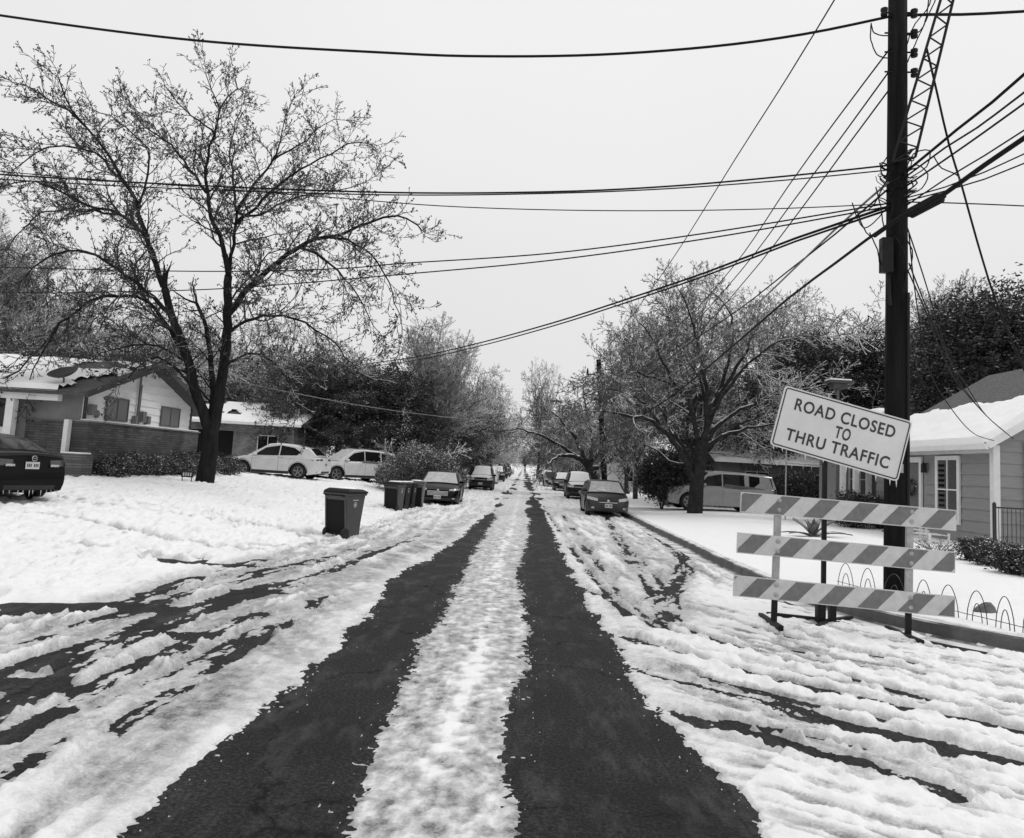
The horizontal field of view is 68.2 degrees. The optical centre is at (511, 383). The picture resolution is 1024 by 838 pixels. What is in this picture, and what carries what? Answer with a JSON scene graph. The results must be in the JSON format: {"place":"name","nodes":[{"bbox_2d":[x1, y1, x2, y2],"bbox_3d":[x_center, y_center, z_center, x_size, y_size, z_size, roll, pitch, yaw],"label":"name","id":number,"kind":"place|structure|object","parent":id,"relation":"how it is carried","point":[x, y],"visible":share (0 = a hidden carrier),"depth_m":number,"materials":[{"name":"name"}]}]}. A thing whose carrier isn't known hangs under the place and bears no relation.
{"place":"outdoors","nodes":[
{"label":"outdoors","id":0,"kind":"place"},
{"bbox_2d":[227,378,550,420],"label":"service drop","id":1,"kind":"object","parent":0,"point":[381,408],"visible":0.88,"depth_m":40.36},
{"bbox_2d":[0,466,1023,837],"bbox_3d":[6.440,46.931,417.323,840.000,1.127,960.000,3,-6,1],"label":"snow ground","id":2,"kind":"structure","parent":0,"point":[436,768],"depth_m":6.90,"materials":[{"name":"snow"}]},
{"bbox_2d":[0,433,64,497],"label":"parked sedan","id":3,"kind":"object","parent":2,"relation":"on","point":[29,469],"visible":0.98,"depth_m":16.77,"materials":[{"name":"black paint"}]},
{"bbox_2d":[0,232,126,358],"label":"bare tree","id":4,"kind":"object","parent":2,"relation":"on","point":[73,321],"visible":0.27,"depth_m":46.20,"materials":[{"name":"grey plant"}]},
{"bbox_2d":[0,208,127,359],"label":"bare tree","id":5,"kind":"object","parent":2,"relation":"on","point":[25,323],"visible":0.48,"depth_m":44.59,"materials":[{"name":"grey plant"}]},
{"bbox_2d":[0,353,208,476],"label":"house","id":6,"kind":"structure","parent":2,"relation":"on","point":[73,428],"depth_m":25.00,"materials":[{"name":"brick"}]},
{"bbox_2d":[47,366,77,386],"bbox_3d":[-14.069,-0.238,23.638,0.875,0.715,0.777,3,-6,1],"label":"satellite dish","id":7,"kind":"object","parent":6,"relation":"on","point":[63,372],"visible":1,"depth_m":23.83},
{"bbox_2d":[104,396,129,421],"bbox_3d":[-13.549,0.887,25.970,0.060,0.800,1.400,3,-6,1],"label":"window","id":8,"kind":"structure","parent":6,"relation":"in","point":[121,407],"depth_m":26.00,"materials":[{"name":"glass"}]},
{"bbox_2d":[159,406,180,427],"bbox_3d":[-13.488,1.327,29.870,0.060,0.770,1.550,3,-6,1],"label":"window","id":9,"kind":"structure","parent":6,"relation":"in","point":[169,417],"depth_m":29.81,"materials":[{"name":"glass"}]},
{"bbox_2d":[93,451,139,477],"bbox_3d":[-12.806,2.702,24.332,1.577,1.043,1.521,3,-6,1],"label":"hedge shrub","id":10,"kind":"object","parent":2,"relation":"on","point":[113,466],"visible":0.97,"depth_m":24.17,"materials":[{"name":"grey plant"}]},
{"bbox_2d":[41,291,217,390],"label":"frosted tree","id":11,"kind":"object","parent":2,"relation":"on","point":[127,318],"visible":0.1,"depth_m":47.23,"materials":[{"name":"grey plant"}]},
{"bbox_2d":[112,448,157,475],"bbox_3d":[-12.825,2.691,25.476,1.590,1.106,1.488,3,-6,1],"label":"hedge shrub","id":12,"kind":"object","parent":2,"relation":"on","point":[141,462],"visible":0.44,"depth_m":25.41,"materials":[{"name":"grey plant"}]},
{"bbox_2d":[140,451,173,475],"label":"hedge shrub","id":13,"kind":"object","parent":2,"relation":"on","point":[160,464],"visible":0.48,"depth_m":26.45,"materials":[{"name":"grey plant"}]},
{"bbox_2d":[148,452,187,475],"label":"hedge shrub","id":14,"kind":"object","parent":2,"relation":"on","point":[175,465],"visible":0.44,"depth_m":27.68,"materials":[{"name":"grey plant"}]},
{"bbox_2d":[118,300,248,400],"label":"frosted tree","id":15,"kind":"object","parent":2,"relation":"on","point":[203,360],"visible":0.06,"depth_m":52.64,"materials":[{"name":"grey plant"}]},
{"bbox_2d":[168,450,198,474],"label":"hedge shrub","id":16,"kind":"object","parent":2,"relation":"on","point":[190,465],"visible":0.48,"depth_m":28.83,"materials":[{"name":"grey plant"}]},
{"bbox_2d":[0,29,461,482],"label":"pecan tree","id":17,"kind":"object","parent":2,"relation":"on","point":[210,419],"visible":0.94,"depth_m":26.22,"materials":[{"name":"grey plant"}]},
{"bbox_2d":[216,453,245,475],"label":"hedge shrub","id":18,"kind":"object","parent":2,"relation":"on","point":[233,465],"visible":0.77,"depth_m":32.44,"materials":[{"name":"grey plant"}]},
{"bbox_2d":[155,311,307,402],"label":"frosted tree","id":19,"kind":"object","parent":2,"relation":"on","point":[230,394],"visible":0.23,"depth_m":59.54,"materials":[{"name":"grey plant"}]},
{"bbox_2d":[191,400,325,461],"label":"brick house","id":20,"kind":"structure","parent":2,"relation":"on","point":[237,429],"depth_m":47.18,"materials":[{"name":"grey brick"}]},
{"bbox_2d":[229,312,334,406],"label":"frosted tree","id":21,"kind":"object","parent":2,"relation":"on","point":[288,354],"visible":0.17,"depth_m":55.95,"materials":[{"name":"grey plant"}]},
{"bbox_2d":[233,443,330,478],"bbox_3d":[-11.390,3.748,36.994,4.764,1.685,2.196,3,-6,5],"label":"parked crossover","id":22,"kind":"object","parent":2,"relation":"on","point":[291,460],"visible":0.89,"depth_m":36.10,"materials":[{"name":"white paint"}]},
{"bbox_2d":[244,347,363,451],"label":"evergreen tree","id":23,"kind":"object","parent":2,"relation":"on","point":[306,389],"visible":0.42,"depth_m":48.90,"materials":[{"name":"grey plant"}]},
{"bbox_2d":[278,323,409,452],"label":"frosted tree","id":24,"kind":"object","parent":2,"relation":"on","point":[348,355],"visible":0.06,"depth_m":57.99,"materials":[{"name":"grey plant"}]},
{"bbox_2d":[322,486,367,538],"bbox_3d":[-3.733,2.847,16.718,0.680,1.125,0.869,1,-7,23],"label":"wheelie bin","id":25,"kind":"object","parent":2,"relation":"on","point":[343,509],"visible":0.91,"depth_m":16.51,"materials":[{"name":"grey plastic"}]},
{"bbox_2d":[316,448,394,480],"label":"parked suv","id":26,"kind":"object","parent":2,"relation":"on","point":[353,463],"visible":0.57,"depth_m":40.64,"materials":[{"name":"white paint"}]},
{"bbox_2d":[300,361,411,455],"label":"evergreen tree","id":27,"kind":"object","parent":2,"relation":"on","point":[355,433],"visible":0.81,"depth_m":47.81,"materials":[{"name":"grey plant"}]},
{"bbox_2d":[349,357,469,474],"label":"evergreen tree","id":28,"kind":"object","parent":2,"relation":"on","point":[392,391],"visible":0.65,"depth_m":48.83,"materials":[{"name":"grey plant"}]},
{"bbox_2d":[371,438,471,488],"bbox_3d":[-4.673,4.358,38.352,4.820,3.321,5.117,1,-6,17],"label":"weeping bush","id":29,"kind":"object","parent":2,"relation":"on","point":[406,465],"visible":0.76,"depth_m":37.16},
{"bbox_2d":[384,311,507,446],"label":"frosted tree","id":30,"kind":"object","parent":2,"relation":"on","point":[450,401],"visible":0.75,"depth_m":51.21,"materials":[{"name":"grey plant"}]},
{"bbox_2d":[422,382,491,470],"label":"evergreen tree","id":31,"kind":"object","parent":2,"relation":"on","point":[472,444],"visible":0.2,"depth_m":55.61,"materials":[{"name":"grey plant"}]},
{"bbox_2d":[468,466,495,490],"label":"parked hatchback","id":32,"kind":"object","parent":2,"relation":"on","point":[482,476],"visible":0.92,"depth_m":54.81,"materials":[{"name":"grey paint"}]},
{"bbox_2d":[457,398,507,472],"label":"evergreen tree","id":33,"kind":"object","parent":2,"relation":"on","point":[487,460],"visible":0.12,"depth_m":68.97,"materials":[{"name":"grey plant"}]},
{"bbox_2d":[448,356,526,470],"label":"frosted tree","id":34,"kind":"object","parent":2,"relation":"on","point":[493,416],"visible":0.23,"depth_m":61.54,"materials":[{"name":"grey plant"}]},
{"bbox_2d":[470,372,541,470],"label":"frosted tree","id":35,"kind":"object","parent":2,"relation":"on","point":[506,399],"visible":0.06,"depth_m":79.66,"materials":[{"name":"grey plant"}]},
{"bbox_2d":[506,357,566,477],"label":"bare tree","id":36,"kind":"object","parent":2,"relation":"on","point":[544,388],"visible":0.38,"depth_m":119.50,"materials":[{"name":"grey plant"}]},
{"bbox_2d":[513,399,598,471],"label":"frosted tree","id":37,"kind":"object","parent":2,"relation":"on","point":[545,447],"visible":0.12,"depth_m":103.03,"materials":[{"name":"grey plant"}]},
{"bbox_2d":[481,366,648,489],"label":"street tree","id":38,"kind":"object","parent":2,"relation":"on","point":[587,464],"visible":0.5,"depth_m":56.72,"materials":[{"name":"grey plant"}]},
{"bbox_2d":[540,390,600,471],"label":"frosted tree","id":39,"kind":"object","parent":2,"relation":"on","point":[572,461],"visible":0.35,"depth_m":82.94,"materials":[{"name":"grey plant"}]},
{"bbox_2d":[563,471,591,497],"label":"parked wagon","id":40,"kind":"object","parent":2,"relation":"on","point":[574,481],"visible":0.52,"depth_m":49.04,"materials":[{"name":"grey paint"}]},
{"bbox_2d":[586,359,606,479],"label":"utility pole","id":41,"kind":"object","parent":2,"relation":"on","point":[603,466],"visible":0.37,"depth_m":49.69,"materials":[{"name":"wood"}]},
{"bbox_2d":[602,0,834,354],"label":"overhead cable","id":42,"kind":"object","parent":41,"relation":"attached to","point":[746,141],"visible":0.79,"depth_m":21.37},
{"bbox_2d":[580,479,629,516],"bbox_3d":[4.080,5.058,33.785,2.142,1.505,4.468,3,-6,1],"label":"parked hatchback","id":43,"kind":"object","parent":2,"relation":"on","point":[597,495],"visible":1,"depth_m":32.25,"materials":[{"name":"grey paint"}]},
{"bbox_2d":[575,385,674,490],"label":"frosted tree","id":44,"kind":"object","parent":2,"relation":"on","point":[626,484],"visible":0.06,"depth_m":65.14,"materials":[{"name":"grey plant"}]},
{"bbox_2d":[594,304,677,498],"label":"frosted tree","id":45,"kind":"object","parent":2,"relation":"on","point":[638,403],"visible":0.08,"depth_m":49.54,"materials":[{"name":"grey plant"}]},
{"bbox_2d":[598,441,673,491],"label":"bungalow","id":46,"kind":"object","parent":2,"relation":"on","point":[612,476],"visible":0.06,"depth_m":65.40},
{"bbox_2d":[626,441,693,508],"bbox_3d":[7.516,4.569,37.601,3.482,3.547,3.316,6,-7,-21],"label":"holly bush","id":47,"kind":"object","parent":2,"relation":"on","point":[660,474],"visible":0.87,"depth_m":36.92,"materials":[{"name":"black plant"}]},
{"bbox_2d":[665,471,776,510],"bbox_3d":[10.272,5.360,37.786,5.485,1.956,2.353,3,-6,-2],"label":"parked suv","id":48,"kind":"object","parent":2,"relation":"on","point":[721,488],"visible":0.59,"depth_m":36.86,"materials":[{"name":"silver metal"}]},
{"bbox_2d":[595,260,849,472],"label":"frosted tree","id":49,"kind":"object","parent":2,"relation":"on","point":[696,404],"visible":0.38,"depth_m":45.03,"materials":[{"name":"grey plant"}]},
{"bbox_2d":[676,286,839,443],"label":"frosted tree","id":50,"kind":"object","parent":2,"relation":"on","point":[754,352],"visible":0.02,"depth_m":51.17,"materials":[{"name":"grey plant"}]},
{"bbox_2d":[707,441,818,497],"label":"carport house","id":51,"kind":"structure","parent":2,"relation":"on","point":[726,463],"depth_m":44.98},
{"bbox_2d":[759,472,802,496],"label":"dark bush","id":52,"kind":"object","parent":2,"relation":"on","point":[780,487],"visible":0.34,"depth_m":41.54,"materials":[{"name":"black plant"}]},
{"bbox_2d":[772,469,818,497],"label":"dark bush","id":53,"kind":"object","parent":2,"relation":"on","point":[806,485],"visible":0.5,"depth_m":41.75,"materials":[{"name":"black plant"}]},
{"bbox_2d":[781,518,852,536],"bbox_3d":[9.183,4.362,22.907,2.245,0.643,0.898,4,-6,-8],"label":"agave","id":54,"kind":"object","parent":2,"relation":"on","point":[812,528],"visible":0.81,"depth_m":22.77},
{"bbox_2d":[725,280,917,416],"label":"frosted tree","id":55,"kind":"object","parent":2,"relation":"on","point":[866,328],"visible":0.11,"depth_m":48.70,"materials":[{"name":"grey plant"}]},
{"bbox_2d":[823,378,852,523],"bbox_3d":[13.603,2.893,31.608,0.950,6.165,0.700,3,-6,1],"label":"street lamp","id":56,"kind":"object","parent":2,"relation":"on","point":[838,384],"visible":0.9,"depth_m":31.63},
{"bbox_2d":[766,386,911,625],"bbox_3d":[4.131,1.565,9.645,1.763,2.987,0.735,4,-6,-6],"label":"road closed sign","id":57,"kind":"object","parent":2,"relation":"on","point":[825,430],"visible":0.95,"depth_m":9.63,"materials":[{"name":"metal"}]},
{"bbox_2d":[829,487,877,528],"bbox_3d":[13.326,4.894,29.417,2.081,1.807,2.522,3,-6,1],"label":"dark bush","id":58,"kind":"object","parent":2,"relation":"on","point":[855,497],"visible":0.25,"depth_m":29.19,"materials":[{"name":"black plant"}]},
{"bbox_2d":[852,0,959,590],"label":"utility pole","id":59,"kind":"object","parent":2,"relation":"on","point":[892,252],"visible":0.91,"depth_m":11.71,"materials":[{"name":"wood"}]},
{"bbox_2d":[0,169,890,195],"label":"overhead cable","id":60,"kind":"object","parent":59,"relation":"attached to","point":[452,194],"visible":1,"depth_m":12.36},
{"bbox_2d":[0,205,890,292],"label":"overhead cable","id":61,"kind":"object","parent":59,"relation":"attached to","point":[477,267],"visible":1,"depth_m":14.76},
{"bbox_2d":[0,202,890,271],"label":"overhead cable","id":62,"kind":"object","parent":59,"relation":"attached to","point":[479,258],"visible":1,"depth_m":14.75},
{"bbox_2d":[0,171,890,210],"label":"overhead cable","id":63,"kind":"object","parent":59,"relation":"attached to","point":[489,208],"visible":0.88,"depth_m":12.77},
{"bbox_2d":[0,14,891,57],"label":"overhead cable","id":64,"kind":"object","parent":59,"relation":"attached to","point":[477,56],"visible":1,"depth_m":12.79,"materials":[{"name":"rubber"}]},
{"bbox_2d":[0,164,891,193],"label":"overhead cable","id":65,"kind":"object","parent":59,"relation":"attached to","point":[452,192],"visible":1,"depth_m":12.35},
{"bbox_2d":[343,205,889,366],"bbox_3d":[-3.006,-1.904,32.273,0.167,1.854,44.542,6,-7,-24],"label":"overhead cable","id":66,"kind":"object","parent":59,"relation":"attached to","point":[803,235],"visible":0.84,"depth_m":16.49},
{"bbox_2d":[346,208,889,369],"bbox_3d":[-3.005,-1.753,32.257,0.160,1.710,44.535,6,-7,-24],"label":"overhead cable","id":67,"kind":"object","parent":59,"relation":"attached to","point":[839,226],"visible":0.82,"depth_m":16.31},
{"bbox_2d":[600,48,890,369],"bbox_3d":[6.289,-2.767,31.095,0.715,1.152,38.211,3,-6,0],"label":"overhead cable","id":68,"kind":"object","parent":59,"relation":"attached to","point":[793,178],"visible":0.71,"depth_m":15.96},
{"bbox_2d":[607,182,889,415],"bbox_3d":[6.110,-0.479,30.843,0.260,1.313,38.204,3,-6,1],"label":"overhead cable","id":69,"kind":"object","parent":59,"relation":"attached to","point":[826,237],"visible":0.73,"depth_m":16.89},
{"bbox_2d":[607,68,891,373],"bbox_3d":[6.285,-2.393,31.055,0.719,1.210,38.211,3,-6,0],"label":"overhead cable","id":70,"kind":"object","parent":59,"relation":"attached to","point":[795,197],"visible":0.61,"depth_m":16.11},
{"bbox_2d":[607,86,891,380],"bbox_3d":[6.321,-2.046,31.016,0.746,1.321,38.210,3,-6,0],"label":"overhead cable","id":71,"kind":"object","parent":59,"relation":"attached to","point":[885,94],"visible":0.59,"depth_m":16.13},
{"bbox_2d":[613,221,890,427],"bbox_3d":[6.119,0.300,30.707,0.269,1.608,38.303,3,-6,1],"label":"overhead cable","id":72,"kind":"object","parent":59,"relation":"attached to","point":[809,282],"visible":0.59,"depth_m":16.57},
{"bbox_2d":[636,188,888,382],"bbox_3d":[6.019,-0.860,30.886,0.174,0.343,38.205,3,-6,0],"label":"overhead cable","id":73,"kind":"object","parent":59,"relation":"attached to","point":[872,202],"visible":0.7,"depth_m":17.02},
{"bbox_2d":[891,0,954,162],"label":"lattice boom","id":74,"kind":"object","parent":59,"relation":"attached to","point":[926,108],"visible":0.98,"depth_m":11.62,"materials":[{"name":"metal"}]},
{"bbox_2d":[873,135,1023,237],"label":"overhead cable","id":75,"kind":"object","parent":59,"relation":"attached to","point":[995,157],"visible":1,"depth_m":10.23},
{"bbox_2d":[907,192,945,217],"bbox_3d":[6.156,-2.653,11.259,0.166,0.248,0.656,5,-7,-20],"label":"splice case","id":76,"kind":"object","parent":75,"relation":"attached to","point":[935,204],"visible":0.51,"depth_m":11.19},
{"bbox_2d":[908,234,993,440],"bbox_3d":[9.961,-0.326,17.129,0.515,2.454,13.374,-1,-8,37],"label":"service drop","id":77,"kind":"object","parent":59,"relation":"attached to","point":[923,345],"visible":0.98,"depth_m":15.13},
{"bbox_2d":[908,229,1001,428],"bbox_3d":[10.192,-0.516,17.089,0.314,2.262,13.567,-2,-8,38],"label":"service drop","id":78,"kind":"object","parent":59,"relation":"attached to","point":[935,315],"visible":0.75,"depth_m":14.32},
{"bbox_2d":[908,271,1013,438],"bbox_3d":[10.332,-0.058,17.020,0.253,1.784,13.724,-2,-8,39],"label":"service drop","id":79,"kind":"object","parent":59,"relation":"attached to","point":[941,351],"visible":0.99,"depth_m":14.52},
{"bbox_2d":[902,73,1023,174],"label":"overhead cable","id":80,"kind":"object","parent":59,"relation":"attached to","point":[1012,84],"visible":1,"depth_m":10.55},
{"bbox_2d":[902,91,1023,179],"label":"overhead cable","id":81,"kind":"object","parent":59,"relation":"attached to","point":[977,127],"visible":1,"depth_m":10.53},
{"bbox_2d":[902,103,1023,188],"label":"overhead cable","id":82,"kind":"object","parent":59,"relation":"attached to","point":[976,137],"visible":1,"depth_m":10.49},
{"bbox_2d":[905,130,1023,205],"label":"overhead cable","id":83,"kind":"object","parent":59,"relation":"attached to","point":[966,166],"visible":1,"depth_m":10.48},
{"bbox_2d":[907,10,1023,16],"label":"overhead cable","id":84,"kind":"object","parent":59,"relation":"attached to","point":[978,13],"visible":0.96,"depth_m":12.19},
{"bbox_2d":[926,49,1023,370],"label":"overhead cable","id":85,"kind":"object","parent":59,"relation":"attached to","point":[968,210],"visible":0.88,"depth_m":12.83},
{"bbox_2d":[819,369,1023,547],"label":"grey house","id":86,"kind":"structure","parent":2,"relation":"on","point":[963,471],"depth_m":24.54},
{"bbox_2d":[910,464,918,528],"bbox_3d":[14.433,4.064,27.124,0.050,2.350,0.750,3,-6,1],"label":"door","id":87,"kind":"structure","parent":86,"relation":"in","point":[914,468],"depth_m":27.06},
{"bbox_2d":[935,456,960,524],"bbox_3d":[14.380,3.502,24.972,0.060,2.220,1.430,3,-6,1],"label":"window","id":88,"kind":"structure","parent":86,"relation":"in","point":[952,464],"depth_m":24.83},
{"bbox_2d":[872,320,986,415],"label":"evergreen tree","id":89,"kind":"object","parent":2,"relation":"on","point":[912,379],"visible":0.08,"depth_m":41.05,"materials":[{"name":"grey plant"}]},
{"bbox_2d":[914,535,968,556],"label":"dry grass clump","id":90,"kind":"object","parent":2,"relation":"on","point":[940,547],"visible":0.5,"depth_m":16.88,"materials":[{"name":"grey plant"}]},
{"bbox_2d":[882,269,1010,389],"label":"bare tree","id":91,"kind":"object","parent":2,"relation":"on","point":[933,300],"visible":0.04,"depth_m":47.66,"materials":[{"name":"grey plant"}]},
{"bbox_2d":[910,284,1023,410],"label":"evergreen tree","id":92,"kind":"object","parent":2,"relation":"on","point":[951,313],"visible":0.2,"depth_m":38.42,"materials":[{"name":"grey plant"}]},
{"bbox_2d":[911,262,1023,413],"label":"evergreen tree","id":93,"kind":"object","parent":2,"relation":"on","point":[1012,302],"visible":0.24,"depth_m":36.67,"materials":[{"name":"grey plant"}]},
{"bbox_2d":[950,535,1000,560],"bbox_3d":[10.234,3.659,16.641,1.122,0.811,1.081,-1,-8,36],"label":"cottage shrub","id":94,"kind":"object","parent":2,"relation":"on","point":[962,544],"visible":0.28,"depth_m":16.57,"materials":[{"name":"black plant"}]},
{"bbox_2d":[965,537,1019,566],"bbox_3d":[9.977,3.549,15.651,1.063,0.782,1.122,6,-7,-28],"label":"cottage shrub","id":95,"kind":"object","parent":2,"relation":"on","point":[979,551],"visible":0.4,"depth_m":15.60,"materials":[{"name":"black plant"}]},
{"bbox_2d":[981,542,1023,574],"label":"cottage shrub","id":96,"kind":"object","parent":2,"relation":"on","point":[996,559],"visible":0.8,"depth_m":14.22,"materials":[{"name":"black plant"}]},
{"bbox_2d":[992,502,1023,546],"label":"iron fence","id":97,"kind":"object","parent":2,"relation":"on","point":[994,523],"visible":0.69,"depth_m":20.70,"materials":[{"name":"black metal"}]},
{"bbox_2d":[0,469,1023,837],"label":"road","id":98,"kind":"structure","parent":0,"point":[598,743],"depth_m":5.16,"materials":[{"name":"asphalt"}]},
{"bbox_2d":[383,481,407,510],"bbox_3d":[-4.266,4.070,27.357,0.666,1.102,0.852,2,-6,13],"label":"wheelie bin","id":99,"kind":"object","parent":98,"relation":"on","point":[394,492],"visible":0.93,"depth_m":27.12,"materials":[{"name":"grey plastic"}]},
{"bbox_2d":[410,480,426,506],"bbox_3d":[-3.843,4.452,30.425,0.694,1.148,0.886,3,-6,1],"label":"wheelie bin","id":100,"kind":"object","parent":98,"relation":"on","point":[420,493],"visible":0.56,"depth_m":30.15,"materials":[{"name":"plastic"}]},
{"bbox_2d":[417,470,464,504],"bbox_3d":[-3.258,4.810,35.224,2.173,1.490,4.885,3,-6,0],"label":"parked sedan","id":101,"kind":"object","parent":98,"relation":"on","point":[446,486],"visible":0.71,"depth_m":33.65,"materials":[{"name":"black paint"}]},
{"bbox_2d":[544,257,868,513],"bbox_3d":[9.314,-0.003,34.606,14.132,12.520,10.640,2,-6,15],"label":"oak tree","id":102,"kind":"object","parent":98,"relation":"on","point":[695,470],"visible":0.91,"depth_m":35.08,"materials":[{"name":"grey plant"}]},
{"bbox_2d":[667,353,820,473],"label":"evergreen tree","id":103,"kind":"object","parent":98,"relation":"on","point":[753,392],"visible":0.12,"depth_m":47.95,"materials":[{"name":"grey plant"}]},
{"bbox_2d":[533,470,1023,652],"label":"kerb","id":104,"kind":"structure","parent":98,"relation":"on","point":[952,635],"depth_m":9.61,"materials":[{"name":"concrete"}]},
{"bbox_2d":[741,327,884,458],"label":"evergreen tree","id":105,"kind":"object","parent":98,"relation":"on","point":[811,353],"visible":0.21,"depth_m":46.06,"materials":[{"name":"grey plant"}]},
{"bbox_2d":[733,492,955,643],"bbox_3d":[3.966,2.212,9.144,2.550,1.580,0.970,4,-8,5],"label":"road barricade","id":106,"kind":"object","parent":98,"relation":"on","point":[908,557],"visible":0.94,"depth_m":9.03,"materials":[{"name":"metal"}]},
{"bbox_2d":[818,327,924,468],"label":"evergreen tree","id":107,"kind":"object","parent":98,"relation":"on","point":[868,362],"visible":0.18,"depth_m":45.57,"materials":[{"name":"grey plant"}]},
{"bbox_2d":[0,0,1023,467],"label":"sky","id":108,"kind":"structure","parent":0,"point":[468,124],"materials":[{"name":"white"}]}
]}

